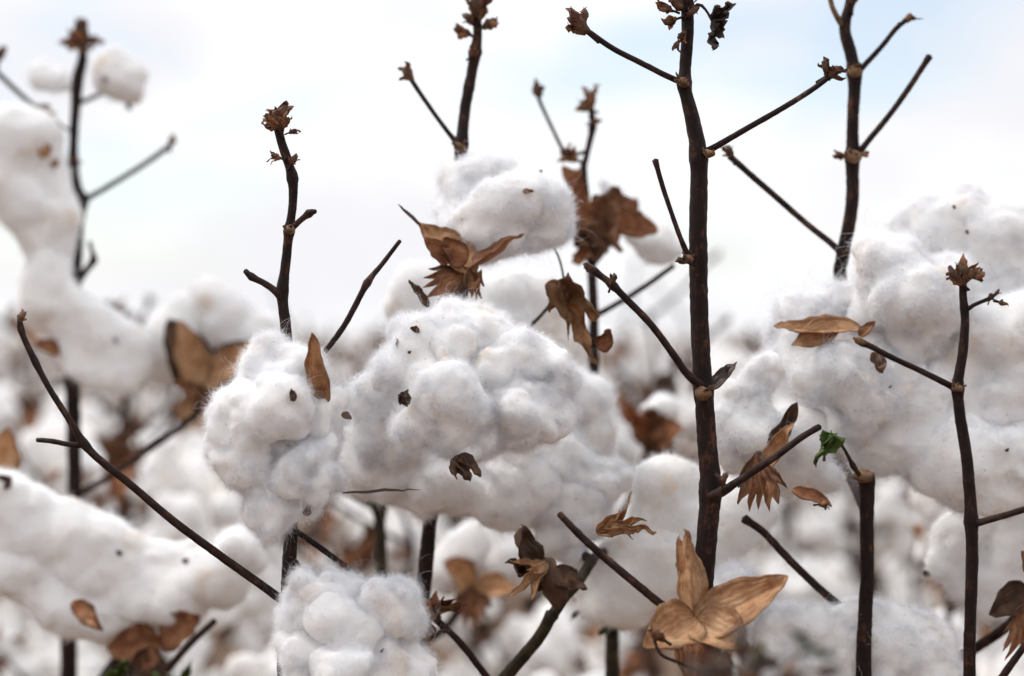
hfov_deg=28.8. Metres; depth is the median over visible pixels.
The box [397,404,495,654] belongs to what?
cotton plant
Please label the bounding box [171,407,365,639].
cotton plant
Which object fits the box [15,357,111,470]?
cotton plant
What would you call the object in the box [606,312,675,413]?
cotton plant
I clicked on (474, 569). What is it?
cotton plant
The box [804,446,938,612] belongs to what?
cotton plant
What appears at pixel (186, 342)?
cotton plant
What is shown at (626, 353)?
cotton plant
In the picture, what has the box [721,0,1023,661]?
cotton plant
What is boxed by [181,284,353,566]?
cotton plant
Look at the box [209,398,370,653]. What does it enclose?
cotton plant
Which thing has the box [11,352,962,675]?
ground
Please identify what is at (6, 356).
cotton plant
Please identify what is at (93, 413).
cotton plant
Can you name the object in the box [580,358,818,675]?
cotton plant
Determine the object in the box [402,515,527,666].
cotton plant
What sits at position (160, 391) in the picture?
cotton plant
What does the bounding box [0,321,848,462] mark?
cotton field
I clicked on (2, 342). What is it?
cotton plant
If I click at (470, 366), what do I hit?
cotton plant
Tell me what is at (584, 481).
cotton plant
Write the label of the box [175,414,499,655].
cotton plant
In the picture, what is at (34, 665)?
cotton plant
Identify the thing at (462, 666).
cotton plant
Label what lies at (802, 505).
cotton plant
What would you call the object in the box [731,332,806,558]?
cotton plant
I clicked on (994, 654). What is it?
cotton plant
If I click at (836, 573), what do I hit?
cotton plant
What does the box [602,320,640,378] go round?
cotton plant
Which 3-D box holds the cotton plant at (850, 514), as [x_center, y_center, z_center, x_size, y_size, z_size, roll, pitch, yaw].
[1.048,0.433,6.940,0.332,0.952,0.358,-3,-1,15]
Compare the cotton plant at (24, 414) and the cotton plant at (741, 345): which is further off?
the cotton plant at (741, 345)
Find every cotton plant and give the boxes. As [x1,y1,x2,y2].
[0,17,296,675]
[0,297,248,675]
[0,303,113,659]
[0,327,23,471]
[0,349,16,387]
[0,350,34,470]
[0,354,4,364]
[0,370,143,637]
[0,427,271,675]
[0,594,50,675]
[7,397,15,407]
[13,364,57,382]
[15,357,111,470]
[15,388,104,651]
[17,101,445,675]
[26,346,87,392]
[26,354,62,459]
[33,356,57,391]
[46,311,249,675]
[51,364,90,400]
[80,379,183,675]
[85,387,113,415]
[87,293,297,675]
[101,391,146,413]
[108,382,182,523]
[114,386,141,418]
[114,398,145,418]
[117,390,176,524]
[140,386,184,529]
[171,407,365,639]
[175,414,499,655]
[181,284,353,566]
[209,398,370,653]
[226,416,604,675]
[263,317,375,639]
[315,344,380,579]
[324,336,354,386]
[327,350,354,386]
[331,321,384,386]
[332,0,613,647]
[336,490,534,644]
[337,340,355,383]
[338,344,779,675]
[348,333,387,373]
[351,326,384,374]
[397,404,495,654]
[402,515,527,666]
[411,538,600,671]
[432,457,579,675]
[438,467,634,675]
[503,314,753,675]
[532,78,688,638]
[556,250,782,675]
[557,0,847,675]
[570,599,624,675]
[574,351,585,366]
[576,352,588,366]
[577,259,664,675]
[579,345,657,641]
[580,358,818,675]
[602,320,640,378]
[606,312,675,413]
[616,278,754,566]
[616,317,654,421]
[639,363,655,411]
[642,343,655,394]
[657,515,994,675]
[675,314,724,378]
[678,326,849,675]
[680,621,843,675]
[682,331,787,653]
[687,319,741,363]
[688,342,875,675]
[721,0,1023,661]
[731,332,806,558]
[751,394,903,566]
[765,340,811,514]
[781,385,802,513]
[781,385,855,516]
[782,379,926,609]
[796,479,995,640]
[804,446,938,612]
[806,473,926,596]
[823,450,905,562]
[843,489,1023,675]
[853,253,1023,675]
[874,476,918,569]
[884,478,921,594]
[934,610,983,675]
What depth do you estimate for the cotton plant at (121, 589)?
1.16 m
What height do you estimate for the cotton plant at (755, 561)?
0.929 m
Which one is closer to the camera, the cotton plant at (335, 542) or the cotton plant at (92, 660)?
the cotton plant at (92, 660)
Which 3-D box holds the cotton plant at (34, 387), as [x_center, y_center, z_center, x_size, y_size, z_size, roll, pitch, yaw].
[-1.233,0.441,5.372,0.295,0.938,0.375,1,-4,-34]
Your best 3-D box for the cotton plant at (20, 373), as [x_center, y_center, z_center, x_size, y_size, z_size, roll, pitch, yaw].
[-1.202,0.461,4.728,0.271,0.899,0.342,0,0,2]
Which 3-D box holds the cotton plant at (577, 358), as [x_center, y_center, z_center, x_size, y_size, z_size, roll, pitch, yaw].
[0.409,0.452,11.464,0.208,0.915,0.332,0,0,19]
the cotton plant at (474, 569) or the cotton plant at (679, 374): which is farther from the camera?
the cotton plant at (679, 374)
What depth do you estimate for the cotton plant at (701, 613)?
0.91 m
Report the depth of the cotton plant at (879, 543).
4.90 m
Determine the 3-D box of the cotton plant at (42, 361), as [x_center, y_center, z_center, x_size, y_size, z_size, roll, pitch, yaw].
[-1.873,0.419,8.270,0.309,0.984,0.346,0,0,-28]
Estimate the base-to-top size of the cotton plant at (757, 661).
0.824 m
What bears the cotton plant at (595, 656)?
on the ground
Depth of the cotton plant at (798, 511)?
7.85 m
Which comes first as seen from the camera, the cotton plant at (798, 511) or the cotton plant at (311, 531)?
the cotton plant at (311, 531)
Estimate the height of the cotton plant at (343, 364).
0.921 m
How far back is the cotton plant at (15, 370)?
10.91 m
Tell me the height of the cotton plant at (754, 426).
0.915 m
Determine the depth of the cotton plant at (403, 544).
1.75 m
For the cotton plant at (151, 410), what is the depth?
5.15 m
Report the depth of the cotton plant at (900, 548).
3.54 m
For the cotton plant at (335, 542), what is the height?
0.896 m
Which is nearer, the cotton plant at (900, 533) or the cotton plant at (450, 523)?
the cotton plant at (450, 523)
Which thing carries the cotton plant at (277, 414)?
on the ground
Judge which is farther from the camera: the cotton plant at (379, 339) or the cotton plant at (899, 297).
the cotton plant at (379, 339)
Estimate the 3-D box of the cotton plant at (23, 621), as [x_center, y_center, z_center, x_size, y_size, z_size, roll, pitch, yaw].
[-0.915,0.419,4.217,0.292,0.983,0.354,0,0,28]
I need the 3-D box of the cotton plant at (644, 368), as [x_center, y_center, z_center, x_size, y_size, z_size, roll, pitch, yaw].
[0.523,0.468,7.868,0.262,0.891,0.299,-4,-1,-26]
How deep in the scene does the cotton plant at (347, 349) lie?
9.54 m
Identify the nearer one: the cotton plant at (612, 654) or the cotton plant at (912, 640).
the cotton plant at (912, 640)
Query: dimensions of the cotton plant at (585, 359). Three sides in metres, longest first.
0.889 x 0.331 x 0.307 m
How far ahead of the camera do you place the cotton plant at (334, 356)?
6.80 m
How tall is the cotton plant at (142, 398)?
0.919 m
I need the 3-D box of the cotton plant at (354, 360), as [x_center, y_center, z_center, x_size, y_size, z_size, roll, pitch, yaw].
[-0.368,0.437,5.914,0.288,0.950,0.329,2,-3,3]
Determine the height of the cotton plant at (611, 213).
1.062 m
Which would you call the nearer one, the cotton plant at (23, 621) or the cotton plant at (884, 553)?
the cotton plant at (23, 621)
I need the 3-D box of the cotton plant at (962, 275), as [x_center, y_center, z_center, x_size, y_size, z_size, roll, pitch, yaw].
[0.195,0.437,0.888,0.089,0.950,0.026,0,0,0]
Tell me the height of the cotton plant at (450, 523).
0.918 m
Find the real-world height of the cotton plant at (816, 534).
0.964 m
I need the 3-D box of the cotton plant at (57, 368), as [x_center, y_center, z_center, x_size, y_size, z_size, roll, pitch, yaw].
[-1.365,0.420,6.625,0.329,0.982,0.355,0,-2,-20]
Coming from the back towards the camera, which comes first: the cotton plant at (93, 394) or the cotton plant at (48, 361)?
the cotton plant at (48, 361)
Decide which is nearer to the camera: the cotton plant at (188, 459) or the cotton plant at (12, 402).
the cotton plant at (188, 459)
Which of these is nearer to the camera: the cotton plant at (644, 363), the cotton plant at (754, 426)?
the cotton plant at (754, 426)
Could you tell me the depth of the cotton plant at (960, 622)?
1.75 m
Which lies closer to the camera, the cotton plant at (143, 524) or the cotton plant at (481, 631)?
the cotton plant at (481, 631)
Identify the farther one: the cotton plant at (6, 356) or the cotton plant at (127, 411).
the cotton plant at (127, 411)
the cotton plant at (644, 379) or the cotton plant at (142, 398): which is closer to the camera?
the cotton plant at (644, 379)
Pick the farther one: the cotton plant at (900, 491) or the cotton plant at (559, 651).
the cotton plant at (900, 491)
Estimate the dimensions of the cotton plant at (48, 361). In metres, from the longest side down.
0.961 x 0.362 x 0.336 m
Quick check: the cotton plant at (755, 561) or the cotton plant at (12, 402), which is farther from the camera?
the cotton plant at (755, 561)
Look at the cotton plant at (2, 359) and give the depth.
7.04 m
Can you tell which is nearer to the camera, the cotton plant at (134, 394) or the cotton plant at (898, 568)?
the cotton plant at (898, 568)
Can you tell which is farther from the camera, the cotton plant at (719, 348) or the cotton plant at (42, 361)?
the cotton plant at (42, 361)
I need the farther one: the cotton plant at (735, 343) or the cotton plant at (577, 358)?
the cotton plant at (577, 358)
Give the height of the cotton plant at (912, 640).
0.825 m
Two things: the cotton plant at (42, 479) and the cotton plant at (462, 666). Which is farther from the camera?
the cotton plant at (42, 479)
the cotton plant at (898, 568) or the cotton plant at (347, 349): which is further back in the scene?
the cotton plant at (347, 349)
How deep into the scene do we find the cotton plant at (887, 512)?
3.30 m
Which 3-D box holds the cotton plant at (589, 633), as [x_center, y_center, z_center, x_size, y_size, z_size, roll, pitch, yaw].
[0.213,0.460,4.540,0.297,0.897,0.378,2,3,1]
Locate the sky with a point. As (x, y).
(367, 141)
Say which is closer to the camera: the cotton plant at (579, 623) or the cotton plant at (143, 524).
the cotton plant at (579, 623)
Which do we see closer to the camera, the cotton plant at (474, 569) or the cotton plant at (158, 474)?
the cotton plant at (474, 569)
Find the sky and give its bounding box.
[0,0,1023,338]
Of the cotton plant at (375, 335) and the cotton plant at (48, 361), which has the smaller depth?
the cotton plant at (375, 335)

